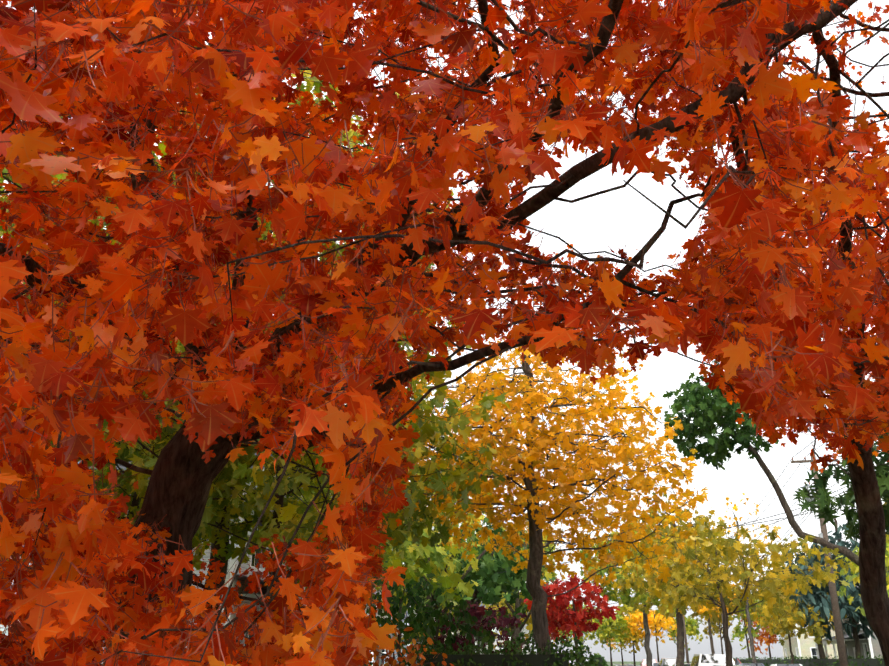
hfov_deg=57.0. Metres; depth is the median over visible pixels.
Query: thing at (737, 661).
red car
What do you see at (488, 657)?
hedge
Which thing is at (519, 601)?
garden tree
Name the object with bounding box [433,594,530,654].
tree
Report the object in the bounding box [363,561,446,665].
green round tree
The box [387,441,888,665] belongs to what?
utility pole
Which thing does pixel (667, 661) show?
van
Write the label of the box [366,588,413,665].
building
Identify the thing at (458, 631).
cream house
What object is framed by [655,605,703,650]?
street tree
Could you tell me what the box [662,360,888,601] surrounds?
tall green tree
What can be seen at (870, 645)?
grey house
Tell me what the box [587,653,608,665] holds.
hedge
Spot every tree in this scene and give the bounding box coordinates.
[0,11,466,636]
[0,167,150,659]
[0,303,325,664]
[51,294,509,611]
[288,450,426,570]
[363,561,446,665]
[367,465,497,654]
[370,328,708,653]
[401,517,555,651]
[475,521,558,653]
[480,542,556,649]
[524,574,619,664]
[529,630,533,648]
[559,603,609,665]
[575,523,702,665]
[588,611,631,665]
[606,615,639,665]
[611,492,729,665]
[614,606,644,665]
[621,524,851,665]
[623,609,676,662]
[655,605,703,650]
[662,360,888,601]
[684,577,736,653]
[695,606,733,653]
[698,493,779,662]
[728,590,764,657]
[740,612,778,658]
[750,590,833,663]
[758,542,855,658]
[779,518,888,658]
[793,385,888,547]
[835,534,888,616]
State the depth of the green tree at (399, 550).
25.80 m
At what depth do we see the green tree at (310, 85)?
16.08 m
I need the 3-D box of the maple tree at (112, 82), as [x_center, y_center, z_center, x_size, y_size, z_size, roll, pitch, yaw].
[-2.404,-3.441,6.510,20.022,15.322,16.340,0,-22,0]
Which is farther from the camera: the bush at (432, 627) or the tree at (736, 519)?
the tree at (736, 519)
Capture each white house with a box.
[0,417,392,665]
[474,599,530,653]
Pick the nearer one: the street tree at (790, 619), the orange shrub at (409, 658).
the orange shrub at (409, 658)
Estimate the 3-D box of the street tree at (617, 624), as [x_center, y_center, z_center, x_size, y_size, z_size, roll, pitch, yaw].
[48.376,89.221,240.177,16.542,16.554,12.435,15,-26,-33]
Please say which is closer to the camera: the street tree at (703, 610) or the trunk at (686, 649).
the street tree at (703, 610)
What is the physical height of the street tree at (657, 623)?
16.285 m
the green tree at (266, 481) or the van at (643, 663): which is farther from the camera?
the van at (643, 663)
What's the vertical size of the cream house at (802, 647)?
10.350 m
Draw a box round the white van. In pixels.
[690,654,734,665]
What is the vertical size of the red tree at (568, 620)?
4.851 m
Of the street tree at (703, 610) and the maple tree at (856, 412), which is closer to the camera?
the maple tree at (856, 412)
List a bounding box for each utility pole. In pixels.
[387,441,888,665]
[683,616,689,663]
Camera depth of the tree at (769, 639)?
194.60 m
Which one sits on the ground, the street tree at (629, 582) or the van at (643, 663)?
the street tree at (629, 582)
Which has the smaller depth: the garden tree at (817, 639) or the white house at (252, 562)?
the white house at (252, 562)
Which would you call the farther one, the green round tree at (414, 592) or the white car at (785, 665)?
the white car at (785, 665)
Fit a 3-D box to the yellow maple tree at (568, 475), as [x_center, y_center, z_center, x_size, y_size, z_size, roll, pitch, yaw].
[1.814,4.150,17.245,7.570,9.168,7.237,0,-22,0]
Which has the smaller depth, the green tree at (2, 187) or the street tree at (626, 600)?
the green tree at (2, 187)
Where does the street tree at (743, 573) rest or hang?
on the ground
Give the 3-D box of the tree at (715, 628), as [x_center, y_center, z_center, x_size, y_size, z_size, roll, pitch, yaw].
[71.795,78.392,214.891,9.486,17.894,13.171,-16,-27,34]
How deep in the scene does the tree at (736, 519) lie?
68.64 m
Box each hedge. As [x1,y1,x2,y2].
[397,633,598,665]
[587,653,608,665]
[736,652,884,665]
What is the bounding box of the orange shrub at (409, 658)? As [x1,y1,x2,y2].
[367,618,453,665]
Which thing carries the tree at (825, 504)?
on the ground
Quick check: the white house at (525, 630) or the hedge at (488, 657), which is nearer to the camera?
the hedge at (488, 657)
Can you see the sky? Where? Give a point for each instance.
(615, 219)
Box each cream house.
[444,600,487,653]
[780,620,838,658]
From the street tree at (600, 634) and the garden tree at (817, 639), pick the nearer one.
the garden tree at (817, 639)
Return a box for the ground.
[584,661,691,665]
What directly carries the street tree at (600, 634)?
on the ground
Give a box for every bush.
[389,592,501,655]
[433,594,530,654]
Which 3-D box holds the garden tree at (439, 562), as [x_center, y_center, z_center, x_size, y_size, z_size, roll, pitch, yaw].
[-1.113,9.725,31.904,6.703,9.527,7.215,0,-22,0]
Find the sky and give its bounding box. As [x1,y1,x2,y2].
[1,0,888,660]
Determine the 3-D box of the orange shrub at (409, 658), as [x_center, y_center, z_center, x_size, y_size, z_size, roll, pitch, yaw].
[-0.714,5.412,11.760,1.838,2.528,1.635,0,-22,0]
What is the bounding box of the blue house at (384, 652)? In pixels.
[381,600,435,664]
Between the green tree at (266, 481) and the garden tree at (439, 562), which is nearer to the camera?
the green tree at (266, 481)
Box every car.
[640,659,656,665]
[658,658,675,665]
[733,658,740,664]
[739,663,763,665]
[770,664,801,665]
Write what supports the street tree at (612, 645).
on the ground
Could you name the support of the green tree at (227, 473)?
on the ground
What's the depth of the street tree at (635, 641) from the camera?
250.47 m
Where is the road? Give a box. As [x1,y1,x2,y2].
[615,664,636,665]
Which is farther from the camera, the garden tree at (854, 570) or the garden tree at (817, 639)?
the garden tree at (817, 639)
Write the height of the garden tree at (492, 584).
10.082 m
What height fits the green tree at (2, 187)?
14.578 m
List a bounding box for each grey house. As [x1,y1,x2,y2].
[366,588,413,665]
[813,569,887,658]
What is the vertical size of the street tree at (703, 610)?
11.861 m
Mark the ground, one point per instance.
(625, 662)
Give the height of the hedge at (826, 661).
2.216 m
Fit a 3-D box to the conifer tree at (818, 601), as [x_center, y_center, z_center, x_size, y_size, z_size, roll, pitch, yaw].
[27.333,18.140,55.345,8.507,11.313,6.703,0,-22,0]
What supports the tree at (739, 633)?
on the ground

